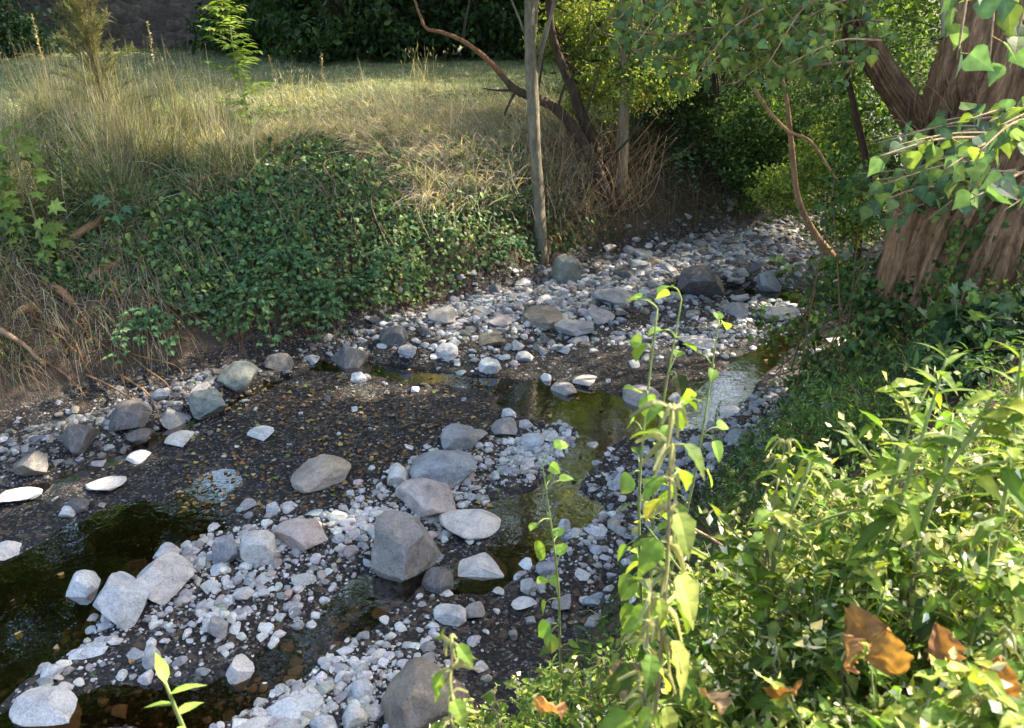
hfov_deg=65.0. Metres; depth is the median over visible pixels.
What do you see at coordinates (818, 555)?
flowering weed
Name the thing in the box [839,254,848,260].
cobble
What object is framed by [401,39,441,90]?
grass tuft
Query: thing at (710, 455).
cobble
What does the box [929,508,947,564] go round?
nettle
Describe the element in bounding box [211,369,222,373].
cobble
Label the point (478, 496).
cobble
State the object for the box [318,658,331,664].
cobble
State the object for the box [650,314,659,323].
cobble
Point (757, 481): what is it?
feathery weed
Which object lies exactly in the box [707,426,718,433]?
cobble
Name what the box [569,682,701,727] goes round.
flowering weed
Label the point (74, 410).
cobble
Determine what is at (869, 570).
flowering weed
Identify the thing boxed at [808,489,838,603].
nettle
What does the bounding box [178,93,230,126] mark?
grass tuft
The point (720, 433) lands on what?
nettle
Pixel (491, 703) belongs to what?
weed stem
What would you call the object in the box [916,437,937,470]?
flowering weed
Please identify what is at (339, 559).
leaf litter
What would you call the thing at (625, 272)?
cobble
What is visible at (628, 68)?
grey trunk tree
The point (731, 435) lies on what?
stone
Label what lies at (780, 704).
flowering weed
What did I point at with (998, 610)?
nettle
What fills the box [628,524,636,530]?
cobble
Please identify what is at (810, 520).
flowering weed
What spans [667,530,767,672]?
flowering weed
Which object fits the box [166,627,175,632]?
cobble
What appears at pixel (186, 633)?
cobble
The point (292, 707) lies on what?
boulder
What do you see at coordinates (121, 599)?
boulder
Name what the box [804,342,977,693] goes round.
fleabane
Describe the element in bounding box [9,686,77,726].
boulder
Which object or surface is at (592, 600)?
cobble
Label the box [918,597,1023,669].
flowering weed
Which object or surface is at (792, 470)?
nettle
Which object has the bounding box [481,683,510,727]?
nettle
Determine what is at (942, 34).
hanging branch
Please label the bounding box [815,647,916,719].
flowering weed
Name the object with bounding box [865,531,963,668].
flowering weed
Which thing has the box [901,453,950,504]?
flowering weed
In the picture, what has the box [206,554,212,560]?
cobble
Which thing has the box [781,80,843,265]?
broken sapling
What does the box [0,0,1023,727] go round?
ground
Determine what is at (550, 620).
cobble
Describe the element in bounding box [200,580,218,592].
cobble
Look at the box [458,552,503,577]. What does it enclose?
boulder
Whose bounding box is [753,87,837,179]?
fallen branch
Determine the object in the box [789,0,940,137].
bank tree
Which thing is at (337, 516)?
cobble
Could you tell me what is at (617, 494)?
cobble
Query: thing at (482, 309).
cobble
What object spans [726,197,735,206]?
cobble
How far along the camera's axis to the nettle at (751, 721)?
1.92 m
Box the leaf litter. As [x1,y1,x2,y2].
[5,211,886,727]
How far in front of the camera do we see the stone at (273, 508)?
5.96 m
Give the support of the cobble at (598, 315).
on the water
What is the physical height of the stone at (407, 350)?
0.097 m
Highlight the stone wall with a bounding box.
[0,0,293,48]
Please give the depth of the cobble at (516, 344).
8.64 m
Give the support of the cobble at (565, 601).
on the ground at (36, 518)
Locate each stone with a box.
[0,540,21,560]
[12,451,47,475]
[40,664,64,677]
[58,505,74,516]
[58,681,74,689]
[62,424,100,455]
[65,498,89,513]
[66,569,100,596]
[68,646,108,659]
[85,476,126,490]
[90,459,105,466]
[107,399,151,431]
[107,637,123,644]
[125,428,151,444]
[126,449,150,463]
[126,647,143,659]
[142,642,160,669]
[152,542,181,559]
[159,407,191,429]
[164,430,194,446]
[188,388,225,419]
[207,615,227,639]
[210,562,226,575]
[212,533,238,562]
[217,361,257,392]
[225,654,253,683]
[234,716,268,727]
[239,530,275,564]
[240,498,256,510]
[247,425,273,440]
[264,353,293,370]
[266,501,280,515]
[271,717,301,727]
[279,501,297,513]
[303,355,319,364]
[308,715,337,727]
[331,346,370,368]
[342,703,366,727]
[350,372,367,383]
[351,679,372,699]
[379,325,407,346]
[387,463,410,485]
[398,344,416,357]
[422,567,453,593]
[433,603,466,626]
[435,343,457,361]
[440,423,477,449]
[465,601,484,617]
[474,429,486,440]
[478,357,500,373]
[491,417,516,435]
[501,408,516,417]
[511,596,536,609]
[515,351,532,360]
[519,420,533,428]
[520,433,544,446]
[520,578,537,594]
[522,305,562,330]
[535,561,555,576]
[542,430,558,441]
[551,254,580,283]
[551,381,576,395]
[554,319,593,335]
[557,519,570,533]
[572,375,596,385]
[575,568,590,580]
[584,524,606,536]
[586,442,598,447]
[591,288,633,304]
[622,384,661,405]
[668,392,680,401]
[678,336,714,348]
[719,404,740,416]
[723,302,748,315]
[723,428,753,443]
[755,439,765,447]
[757,270,781,291]
[757,306,799,320]
[826,337,845,345]
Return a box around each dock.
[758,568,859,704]
[859,525,1010,692]
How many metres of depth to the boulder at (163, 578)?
5.14 m
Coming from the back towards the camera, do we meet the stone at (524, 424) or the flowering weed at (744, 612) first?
the stone at (524, 424)
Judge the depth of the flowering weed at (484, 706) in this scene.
3.04 m
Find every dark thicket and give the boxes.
[607,0,750,146]
[634,0,809,190]
[700,11,898,199]
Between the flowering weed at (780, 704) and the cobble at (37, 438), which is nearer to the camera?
the flowering weed at (780, 704)
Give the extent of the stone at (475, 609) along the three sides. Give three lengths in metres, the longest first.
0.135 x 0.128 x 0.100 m
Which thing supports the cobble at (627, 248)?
on the ground at (36, 518)
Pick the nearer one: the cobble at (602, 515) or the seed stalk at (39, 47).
the cobble at (602, 515)
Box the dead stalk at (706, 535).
[695,528,723,546]
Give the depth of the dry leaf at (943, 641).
1.60 m
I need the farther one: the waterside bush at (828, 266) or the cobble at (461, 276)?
the cobble at (461, 276)
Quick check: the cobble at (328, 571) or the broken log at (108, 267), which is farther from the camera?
the broken log at (108, 267)
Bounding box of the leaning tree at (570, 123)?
[414,0,649,212]
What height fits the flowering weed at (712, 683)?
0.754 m
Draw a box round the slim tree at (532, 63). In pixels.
[511,0,557,265]
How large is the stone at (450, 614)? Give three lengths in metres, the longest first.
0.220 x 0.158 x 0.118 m
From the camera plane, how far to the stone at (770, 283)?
10.26 m
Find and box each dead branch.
[0,326,43,361]
[188,171,230,186]
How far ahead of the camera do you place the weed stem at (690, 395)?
2.49 m
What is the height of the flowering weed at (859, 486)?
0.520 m
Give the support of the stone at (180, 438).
on the ground at (36, 518)
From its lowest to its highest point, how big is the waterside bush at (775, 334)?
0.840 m
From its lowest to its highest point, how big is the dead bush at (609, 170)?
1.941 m
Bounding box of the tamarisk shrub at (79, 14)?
[43,0,164,116]
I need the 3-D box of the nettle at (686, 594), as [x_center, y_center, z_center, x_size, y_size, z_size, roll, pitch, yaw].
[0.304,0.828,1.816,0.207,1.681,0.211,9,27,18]
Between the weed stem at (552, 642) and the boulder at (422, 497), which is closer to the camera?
the weed stem at (552, 642)
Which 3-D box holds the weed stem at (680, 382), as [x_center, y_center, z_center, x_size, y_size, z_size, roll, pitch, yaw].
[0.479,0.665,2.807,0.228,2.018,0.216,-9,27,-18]
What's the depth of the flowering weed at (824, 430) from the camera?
4.87 m
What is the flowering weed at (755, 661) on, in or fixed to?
on the ground at (36, 518)
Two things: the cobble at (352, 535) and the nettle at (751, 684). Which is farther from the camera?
the cobble at (352, 535)
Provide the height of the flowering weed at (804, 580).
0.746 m
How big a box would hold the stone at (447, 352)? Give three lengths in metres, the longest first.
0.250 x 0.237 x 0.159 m
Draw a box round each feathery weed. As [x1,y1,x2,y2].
[703,431,841,539]
[753,349,960,488]
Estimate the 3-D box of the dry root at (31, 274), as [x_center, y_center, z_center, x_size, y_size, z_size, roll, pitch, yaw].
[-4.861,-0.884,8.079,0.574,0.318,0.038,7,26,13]
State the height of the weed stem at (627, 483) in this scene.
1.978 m
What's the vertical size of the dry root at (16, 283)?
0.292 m
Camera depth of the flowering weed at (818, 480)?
3.27 m
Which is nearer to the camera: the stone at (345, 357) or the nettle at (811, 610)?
the nettle at (811, 610)
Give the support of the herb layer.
on the ground at (36, 518)
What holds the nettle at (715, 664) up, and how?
on the ground at (36, 518)
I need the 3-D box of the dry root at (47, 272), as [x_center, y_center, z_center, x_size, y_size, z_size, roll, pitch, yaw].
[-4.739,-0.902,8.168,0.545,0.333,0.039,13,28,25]
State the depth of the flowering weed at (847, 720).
1.53 m
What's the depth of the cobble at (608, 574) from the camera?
5.22 m
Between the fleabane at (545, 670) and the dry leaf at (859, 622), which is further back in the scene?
the fleabane at (545, 670)
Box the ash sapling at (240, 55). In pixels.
[196,0,289,123]
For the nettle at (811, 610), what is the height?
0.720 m
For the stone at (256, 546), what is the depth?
5.36 m
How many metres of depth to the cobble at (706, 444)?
6.67 m
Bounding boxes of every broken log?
[10,302,37,319]
[86,258,125,281]
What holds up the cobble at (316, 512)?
on the ground at (36, 518)
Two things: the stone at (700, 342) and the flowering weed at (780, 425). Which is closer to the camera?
the flowering weed at (780, 425)
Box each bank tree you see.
[773,0,940,97]
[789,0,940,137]
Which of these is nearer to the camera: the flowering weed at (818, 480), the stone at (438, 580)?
the flowering weed at (818, 480)
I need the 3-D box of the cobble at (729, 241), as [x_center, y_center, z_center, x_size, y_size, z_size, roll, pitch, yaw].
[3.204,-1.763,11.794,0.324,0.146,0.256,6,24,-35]
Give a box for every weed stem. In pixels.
[489,689,501,727]
[528,439,586,727]
[586,643,611,723]
[617,292,671,655]
[618,284,687,713]
[636,312,731,708]
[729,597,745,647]
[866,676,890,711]
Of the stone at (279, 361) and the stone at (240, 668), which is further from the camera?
the stone at (279, 361)
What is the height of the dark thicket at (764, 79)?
3.440 m
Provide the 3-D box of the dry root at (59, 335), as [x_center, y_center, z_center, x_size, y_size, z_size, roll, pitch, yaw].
[-4.387,-0.196,7.809,0.514,0.391,0.060,4,26,9]
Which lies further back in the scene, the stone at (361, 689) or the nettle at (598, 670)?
the stone at (361, 689)
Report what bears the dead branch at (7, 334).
on the ground at (36, 518)
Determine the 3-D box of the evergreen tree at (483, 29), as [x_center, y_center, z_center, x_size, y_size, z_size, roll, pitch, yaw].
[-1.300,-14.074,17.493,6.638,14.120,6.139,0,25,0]
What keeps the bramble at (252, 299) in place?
on the ground at (36, 518)
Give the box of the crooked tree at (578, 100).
[519,0,667,184]
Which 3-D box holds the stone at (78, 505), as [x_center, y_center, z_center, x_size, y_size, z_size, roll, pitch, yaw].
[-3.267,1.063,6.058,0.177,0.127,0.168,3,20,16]
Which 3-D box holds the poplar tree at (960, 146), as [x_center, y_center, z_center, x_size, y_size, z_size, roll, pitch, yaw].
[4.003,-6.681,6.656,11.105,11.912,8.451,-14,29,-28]
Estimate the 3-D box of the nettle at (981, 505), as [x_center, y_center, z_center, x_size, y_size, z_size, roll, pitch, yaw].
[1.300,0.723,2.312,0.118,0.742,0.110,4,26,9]
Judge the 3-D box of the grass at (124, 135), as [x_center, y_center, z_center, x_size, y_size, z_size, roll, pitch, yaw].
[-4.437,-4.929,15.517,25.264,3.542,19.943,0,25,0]
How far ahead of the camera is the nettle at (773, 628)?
2.19 m
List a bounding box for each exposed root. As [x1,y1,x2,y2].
[49,284,77,307]
[63,208,108,241]
[97,265,122,306]
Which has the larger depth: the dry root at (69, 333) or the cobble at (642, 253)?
the cobble at (642, 253)
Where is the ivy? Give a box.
[0,122,610,342]
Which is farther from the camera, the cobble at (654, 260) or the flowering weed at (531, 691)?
the cobble at (654, 260)
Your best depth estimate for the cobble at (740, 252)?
11.30 m
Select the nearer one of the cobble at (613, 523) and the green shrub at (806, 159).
the cobble at (613, 523)
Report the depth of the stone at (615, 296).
9.65 m
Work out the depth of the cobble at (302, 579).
5.26 m
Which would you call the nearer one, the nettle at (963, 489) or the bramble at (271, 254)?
the nettle at (963, 489)
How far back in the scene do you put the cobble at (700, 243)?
11.85 m
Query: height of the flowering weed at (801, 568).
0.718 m
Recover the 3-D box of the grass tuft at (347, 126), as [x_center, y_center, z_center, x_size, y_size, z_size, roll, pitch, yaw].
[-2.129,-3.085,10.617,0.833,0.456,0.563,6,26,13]
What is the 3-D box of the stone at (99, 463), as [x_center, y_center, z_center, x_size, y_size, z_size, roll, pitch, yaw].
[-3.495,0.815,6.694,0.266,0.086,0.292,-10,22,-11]
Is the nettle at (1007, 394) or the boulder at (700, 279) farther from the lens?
the boulder at (700, 279)
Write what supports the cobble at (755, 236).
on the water
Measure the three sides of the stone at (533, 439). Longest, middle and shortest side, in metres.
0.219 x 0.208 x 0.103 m
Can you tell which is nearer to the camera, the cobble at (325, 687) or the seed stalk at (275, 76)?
the cobble at (325, 687)
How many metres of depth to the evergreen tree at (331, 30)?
18.54 m
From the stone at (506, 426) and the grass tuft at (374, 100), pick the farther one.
the grass tuft at (374, 100)
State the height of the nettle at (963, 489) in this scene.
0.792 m
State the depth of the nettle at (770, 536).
2.17 m
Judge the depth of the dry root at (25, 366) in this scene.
7.53 m
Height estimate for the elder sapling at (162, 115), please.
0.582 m
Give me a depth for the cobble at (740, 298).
9.87 m
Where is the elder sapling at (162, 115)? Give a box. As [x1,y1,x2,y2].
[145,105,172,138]
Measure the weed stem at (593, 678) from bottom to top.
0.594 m
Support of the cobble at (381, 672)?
on the ground at (36, 518)
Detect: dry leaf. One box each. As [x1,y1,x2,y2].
[533,696,567,719]
[609,659,641,698]
[696,686,731,715]
[762,680,802,701]
[841,634,865,673]
[844,602,886,643]
[864,627,913,674]
[924,622,965,662]
[976,656,1021,696]
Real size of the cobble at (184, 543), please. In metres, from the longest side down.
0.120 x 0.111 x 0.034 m
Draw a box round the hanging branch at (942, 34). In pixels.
[940,0,948,37]
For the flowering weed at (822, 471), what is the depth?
3.98 m
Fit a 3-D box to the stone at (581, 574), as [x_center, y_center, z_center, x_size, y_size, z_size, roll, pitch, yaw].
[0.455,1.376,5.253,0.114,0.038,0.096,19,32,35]
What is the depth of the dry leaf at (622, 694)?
2.03 m
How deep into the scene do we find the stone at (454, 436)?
6.66 m
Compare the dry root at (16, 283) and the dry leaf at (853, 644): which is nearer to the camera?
the dry leaf at (853, 644)
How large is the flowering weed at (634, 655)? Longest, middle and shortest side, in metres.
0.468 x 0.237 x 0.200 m
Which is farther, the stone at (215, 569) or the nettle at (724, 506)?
the stone at (215, 569)
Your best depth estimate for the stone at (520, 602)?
5.01 m
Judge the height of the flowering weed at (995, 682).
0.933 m
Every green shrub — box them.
[695,60,894,215]
[743,114,886,260]
[768,0,941,240]
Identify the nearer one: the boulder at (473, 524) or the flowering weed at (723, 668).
the flowering weed at (723, 668)
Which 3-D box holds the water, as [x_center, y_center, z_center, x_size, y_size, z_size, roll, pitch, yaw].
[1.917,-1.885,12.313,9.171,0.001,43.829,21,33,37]
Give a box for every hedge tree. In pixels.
[503,0,572,47]
[537,0,639,62]
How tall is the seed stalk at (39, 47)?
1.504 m
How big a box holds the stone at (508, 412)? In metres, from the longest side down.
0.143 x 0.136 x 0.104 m
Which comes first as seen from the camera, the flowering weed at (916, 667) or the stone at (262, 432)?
the flowering weed at (916, 667)
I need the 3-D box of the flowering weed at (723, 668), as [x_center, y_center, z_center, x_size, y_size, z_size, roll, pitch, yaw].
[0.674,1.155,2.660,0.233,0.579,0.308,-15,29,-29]
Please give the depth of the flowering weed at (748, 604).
3.11 m
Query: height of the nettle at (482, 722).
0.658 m
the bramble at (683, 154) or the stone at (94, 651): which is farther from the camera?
the bramble at (683, 154)
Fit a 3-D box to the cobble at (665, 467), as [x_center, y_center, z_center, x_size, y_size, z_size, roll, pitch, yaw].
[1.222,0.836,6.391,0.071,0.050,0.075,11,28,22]
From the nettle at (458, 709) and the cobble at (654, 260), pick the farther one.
the cobble at (654, 260)
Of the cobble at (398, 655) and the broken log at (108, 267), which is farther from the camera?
the broken log at (108, 267)
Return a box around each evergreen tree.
[0,0,84,58]
[170,0,360,56]
[211,0,436,64]
[352,0,500,56]
[385,0,559,60]
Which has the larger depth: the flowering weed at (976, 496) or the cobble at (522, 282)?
the cobble at (522, 282)
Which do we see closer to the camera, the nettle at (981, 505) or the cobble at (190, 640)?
the nettle at (981, 505)
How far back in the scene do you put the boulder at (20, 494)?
6.12 m
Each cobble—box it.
[4,429,15,434]
[21,434,29,439]
[29,435,46,441]
[49,449,58,452]
[68,406,79,414]
[95,417,103,424]
[152,388,169,400]
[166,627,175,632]
[170,379,180,386]
[181,540,189,547]
[182,629,191,639]
[186,638,193,642]
[190,381,209,392]
[200,370,210,374]
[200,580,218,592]
[203,376,216,381]
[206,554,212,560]
[209,606,219,612]
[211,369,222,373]
[229,621,240,634]
[232,586,254,600]
[253,697,267,706]
[254,572,272,583]
[261,519,272,526]
[269,689,280,694]
[276,592,284,598]
[290,573,316,585]
[305,509,322,515]
[309,565,317,570]
[317,680,334,695]
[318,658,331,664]
[323,333,331,340]
[324,568,332,574]
[327,511,347,520]
[329,667,334,673]
[337,646,352,654]
[339,518,355,526]
[343,546,356,557]
[345,529,359,540]
[355,508,362,515]
[357,541,364,547]
[363,524,373,531]
[371,648,385,658]
[379,670,384,677]
[382,642,390,647]
[385,322,397,325]
[386,672,393,677]
[395,652,403,657]
[404,444,412,449]
[416,593,422,599]
[419,327,435,335]
[428,306,455,324]
[452,322,463,325]
[456,274,465,279]
[464,326,476,331]
[470,305,490,314]
[470,485,480,490]
[475,493,485,502]
[478,331,503,346]
[483,295,493,298]
[487,283,500,292]
[489,314,514,327]
[501,438,507,444]
[511,302,523,307]
[511,339,524,349]
[515,278,530,286]
[516,292,530,296]
[519,557,531,570]
[521,457,533,463]
[532,344,539,350]
[535,285,546,293]
[539,333,549,342]
[546,618,554,625]
[552,594,570,609]
[582,592,603,606]
[584,612,601,627]
[586,483,596,487]
[588,307,614,323]
[594,259,608,264]
[598,513,607,519]
[603,244,615,251]
[606,572,616,578]
[607,517,619,530]
[611,492,620,496]
[613,267,635,278]
[614,472,622,483]
[623,245,634,252]
[623,533,632,539]
[627,259,648,267]
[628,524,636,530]
[633,249,653,259]
[638,459,653,467]
[641,335,652,342]
[641,353,648,360]
[645,280,667,289]
[646,257,661,264]
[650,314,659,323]
[657,331,667,337]
[659,261,676,271]
[661,465,668,470]
[663,278,673,284]
[692,239,708,246]
[702,442,711,447]
[706,451,715,458]
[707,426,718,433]
[722,239,739,244]
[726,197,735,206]
[730,295,749,301]
[737,250,745,254]
[737,269,749,276]
[746,262,762,272]
[750,234,763,239]
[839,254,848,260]
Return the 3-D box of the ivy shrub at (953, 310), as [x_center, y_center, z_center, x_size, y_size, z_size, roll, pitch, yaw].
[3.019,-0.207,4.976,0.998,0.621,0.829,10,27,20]
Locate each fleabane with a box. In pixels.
[504,695,539,727]
[506,715,519,727]
[537,654,560,727]
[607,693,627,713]
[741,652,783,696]
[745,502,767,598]
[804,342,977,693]
[922,339,1023,689]
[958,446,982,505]
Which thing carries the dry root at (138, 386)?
on the ground at (36, 518)
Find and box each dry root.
[0,269,33,299]
[5,358,55,382]
[9,263,48,286]
[13,364,47,389]
[26,286,51,329]
[28,315,69,331]
[30,260,60,284]
[33,323,86,359]
[42,359,86,397]
[48,315,91,375]
[54,293,86,321]
[72,318,101,348]
[77,314,124,385]
[85,374,131,398]
[111,343,183,380]
[113,282,139,304]
[119,374,159,419]
[127,283,172,322]
[127,350,174,399]
[135,300,190,342]
[138,286,201,324]
[155,298,195,341]
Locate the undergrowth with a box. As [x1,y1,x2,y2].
[0,108,767,377]
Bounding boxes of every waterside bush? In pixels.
[744,301,829,374]
[765,245,881,379]
[769,321,884,393]
[790,154,925,393]
[815,269,937,357]
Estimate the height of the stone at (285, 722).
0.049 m
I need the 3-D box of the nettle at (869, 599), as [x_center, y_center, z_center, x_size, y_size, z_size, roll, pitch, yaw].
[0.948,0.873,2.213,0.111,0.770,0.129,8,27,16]
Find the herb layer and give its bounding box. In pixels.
[511,245,1023,727]
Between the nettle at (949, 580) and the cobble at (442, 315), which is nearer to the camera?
the nettle at (949, 580)
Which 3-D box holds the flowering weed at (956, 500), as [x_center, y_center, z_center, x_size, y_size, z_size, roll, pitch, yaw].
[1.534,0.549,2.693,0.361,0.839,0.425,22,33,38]
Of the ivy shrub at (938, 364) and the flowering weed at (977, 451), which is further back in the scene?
the ivy shrub at (938, 364)
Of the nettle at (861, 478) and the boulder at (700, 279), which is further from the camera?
the boulder at (700, 279)
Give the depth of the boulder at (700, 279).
10.02 m
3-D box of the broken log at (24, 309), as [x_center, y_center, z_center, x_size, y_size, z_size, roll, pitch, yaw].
[-4.715,-0.505,7.758,0.101,0.129,0.242,16,30,30]
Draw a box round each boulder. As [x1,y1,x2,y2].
[0,487,42,501]
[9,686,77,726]
[93,571,150,629]
[135,552,194,604]
[265,691,323,718]
[272,518,327,551]
[290,454,350,493]
[371,510,440,582]
[381,657,473,727]
[395,478,455,517]
[409,450,477,489]
[439,509,500,540]
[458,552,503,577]
[677,264,724,296]
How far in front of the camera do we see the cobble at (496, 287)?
10.10 m
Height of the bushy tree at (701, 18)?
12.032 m
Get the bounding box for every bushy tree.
[550,0,720,104]
[575,0,774,84]
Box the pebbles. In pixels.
[0,190,884,727]
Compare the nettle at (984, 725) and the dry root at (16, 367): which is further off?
the dry root at (16, 367)
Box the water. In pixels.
[0,208,843,727]
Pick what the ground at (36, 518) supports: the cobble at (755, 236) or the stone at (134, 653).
the stone at (134, 653)
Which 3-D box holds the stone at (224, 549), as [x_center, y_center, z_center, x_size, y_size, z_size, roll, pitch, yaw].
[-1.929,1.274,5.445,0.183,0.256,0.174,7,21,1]
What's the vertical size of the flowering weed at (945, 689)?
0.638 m
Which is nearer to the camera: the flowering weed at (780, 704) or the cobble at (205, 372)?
the flowering weed at (780, 704)
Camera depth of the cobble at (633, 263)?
10.97 m
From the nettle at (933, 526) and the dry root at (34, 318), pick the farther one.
the dry root at (34, 318)
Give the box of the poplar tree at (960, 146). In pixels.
[602,0,1023,353]
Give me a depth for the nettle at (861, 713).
1.68 m
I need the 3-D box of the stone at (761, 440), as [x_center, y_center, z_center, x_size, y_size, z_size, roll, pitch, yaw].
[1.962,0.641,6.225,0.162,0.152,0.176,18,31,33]
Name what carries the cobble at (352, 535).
on the ground at (36, 518)
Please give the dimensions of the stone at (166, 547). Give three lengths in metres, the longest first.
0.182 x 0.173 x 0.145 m
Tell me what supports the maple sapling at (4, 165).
on the ground at (36, 518)
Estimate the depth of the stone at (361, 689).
4.35 m
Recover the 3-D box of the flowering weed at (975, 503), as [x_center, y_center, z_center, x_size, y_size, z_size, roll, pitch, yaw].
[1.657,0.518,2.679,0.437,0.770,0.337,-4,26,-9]
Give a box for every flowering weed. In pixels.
[429,698,488,727]
[448,719,480,727]
[475,702,506,727]
[503,655,610,727]
[505,688,549,727]
[550,671,588,726]
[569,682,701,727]
[570,717,593,727]
[579,703,621,727]
[582,698,636,727]
[587,577,746,711]
[590,647,634,706]
[629,438,900,680]
[630,638,673,692]
[636,619,712,708]
[651,594,748,703]
[651,654,743,727]
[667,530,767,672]
[667,557,755,644]
[668,521,805,696]
[677,677,733,727]
[694,636,748,707]
[695,518,926,713]
[695,705,739,727]
[703,540,811,687]
[710,462,754,514]
[710,588,906,727]
[712,632,751,716]
[715,662,796,727]
[716,366,1023,707]
[720,618,901,724]
[724,675,797,727]
[734,430,747,455]
[734,575,925,697]
[736,456,763,488]
[740,526,801,659]
[741,497,774,551]
[741,642,950,727]
[746,512,909,723]
[748,663,818,727]
[754,670,839,727]
[759,484,816,579]
[760,415,790,449]
[760,718,805,727]
[766,693,854,727]
[767,421,795,477]
[767,588,928,697]
[772,420,790,450]
[777,540,823,649]
[781,365,1013,617]
[786,715,859,727]
[789,463,836,519]
[790,475,837,556]
[791,508,841,579]
[792,647,1023,727]
[799,467,874,545]
[802,710,836,727]
[804,418,827,449]
[804,418,835,451]
[805,510,942,674]
[806,457,932,605]
[807,458,836,504]
[809,470,870,534]
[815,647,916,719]
[831,520,1023,727]
[840,653,978,727]
[846,694,917,718]
[847,549,970,691]
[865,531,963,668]
[868,657,960,727]
[892,485,962,562]
[894,687,972,710]
[899,594,965,633]
[899,661,1023,727]
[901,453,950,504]
[904,461,968,548]
[905,619,979,711]
[909,590,974,681]
[915,391,1022,518]
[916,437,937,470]
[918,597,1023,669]
[920,424,1023,547]
[920,479,974,546]
[921,415,1013,575]
[928,479,1023,605]
[932,501,1017,661]
[940,653,1023,691]
[943,404,1023,546]
[943,687,1007,716]
[945,495,1022,556]
[950,584,1023,689]
[963,425,1023,554]
[963,639,1023,698]
[967,460,993,520]
[969,460,1022,552]
[977,622,1023,697]
[990,504,1023,553]
[999,711,1023,727]
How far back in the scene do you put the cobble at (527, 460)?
6.58 m
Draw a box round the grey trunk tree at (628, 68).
[536,0,757,198]
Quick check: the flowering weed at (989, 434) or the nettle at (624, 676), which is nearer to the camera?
the nettle at (624, 676)
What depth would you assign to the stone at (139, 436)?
6.89 m
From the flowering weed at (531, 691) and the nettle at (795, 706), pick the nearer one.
the nettle at (795, 706)
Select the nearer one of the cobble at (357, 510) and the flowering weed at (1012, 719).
the flowering weed at (1012, 719)
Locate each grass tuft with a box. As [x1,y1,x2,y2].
[8,69,68,106]
[137,57,199,93]
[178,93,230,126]
[265,68,319,105]
[323,113,381,144]
[353,81,406,109]
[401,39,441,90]
[442,61,485,97]
[462,81,521,124]
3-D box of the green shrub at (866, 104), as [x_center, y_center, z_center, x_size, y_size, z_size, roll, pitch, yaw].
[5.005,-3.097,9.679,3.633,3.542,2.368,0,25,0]
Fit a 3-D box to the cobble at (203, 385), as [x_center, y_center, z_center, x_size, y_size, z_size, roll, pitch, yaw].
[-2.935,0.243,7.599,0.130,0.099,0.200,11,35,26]
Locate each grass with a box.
[0,29,770,419]
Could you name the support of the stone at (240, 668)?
in the water
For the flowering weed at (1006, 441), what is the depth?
2.47 m
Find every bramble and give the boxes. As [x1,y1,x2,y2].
[84,172,143,197]
[102,304,179,363]
[196,277,309,345]
[211,191,269,236]
[222,244,348,309]
[270,273,391,347]
[300,274,393,338]
[331,242,420,292]
[481,235,537,272]
[630,124,726,187]
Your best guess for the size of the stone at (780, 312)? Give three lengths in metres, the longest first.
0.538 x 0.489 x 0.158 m
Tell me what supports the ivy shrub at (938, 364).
on the ground at (36, 518)
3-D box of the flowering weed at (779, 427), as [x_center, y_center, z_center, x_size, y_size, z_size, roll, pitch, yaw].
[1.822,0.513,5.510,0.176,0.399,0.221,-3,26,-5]
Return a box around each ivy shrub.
[884,334,1023,405]
[917,278,1023,374]
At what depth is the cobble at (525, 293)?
9.88 m
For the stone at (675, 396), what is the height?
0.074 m
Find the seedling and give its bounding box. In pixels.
[145,652,205,727]
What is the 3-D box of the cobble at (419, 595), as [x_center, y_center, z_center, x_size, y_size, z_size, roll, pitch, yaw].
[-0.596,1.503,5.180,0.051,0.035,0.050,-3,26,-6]
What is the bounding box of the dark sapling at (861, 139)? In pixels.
[841,29,872,181]
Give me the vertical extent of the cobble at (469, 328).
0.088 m
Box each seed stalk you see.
[0,46,28,156]
[30,14,48,84]
[146,21,161,104]
[268,55,283,108]
[320,54,324,108]
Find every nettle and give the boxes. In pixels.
[431,627,478,727]
[475,719,490,727]
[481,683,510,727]
[529,664,545,727]
[574,654,610,720]
[577,672,602,727]
[598,577,671,727]
[606,627,630,706]
[624,399,704,727]
[701,638,720,707]
[711,400,721,440]
[716,419,723,458]
[721,503,727,545]
[723,491,748,554]
[732,436,802,714]
[737,664,772,721]
[739,707,763,727]
[745,572,813,695]
[745,635,788,727]
[751,710,777,727]
[758,686,798,727]
[774,534,807,614]
[779,591,831,701]
[787,464,795,497]
[790,647,806,685]
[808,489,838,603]
[810,633,863,724]
[829,501,857,558]
[832,501,859,567]
[841,469,872,561]
[853,704,877,720]
[858,560,886,609]
[862,393,875,447]
[882,546,939,697]
[926,525,979,663]
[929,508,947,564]
[940,423,988,525]
[946,527,961,551]
[947,693,990,727]
[948,620,1023,717]
[953,503,1006,615]
[961,390,1012,481]
[961,510,1023,613]
[961,576,1008,691]
[969,692,992,727]
[994,607,1013,616]
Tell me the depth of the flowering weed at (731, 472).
4.62 m
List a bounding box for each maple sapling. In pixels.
[0,123,77,263]
[0,143,31,240]
[85,175,143,224]
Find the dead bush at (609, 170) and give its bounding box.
[501,86,706,228]
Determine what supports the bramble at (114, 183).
on the ground at (36, 518)
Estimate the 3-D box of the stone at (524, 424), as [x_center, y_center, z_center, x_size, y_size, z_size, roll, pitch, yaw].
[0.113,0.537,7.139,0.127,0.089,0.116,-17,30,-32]
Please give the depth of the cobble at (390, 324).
9.00 m

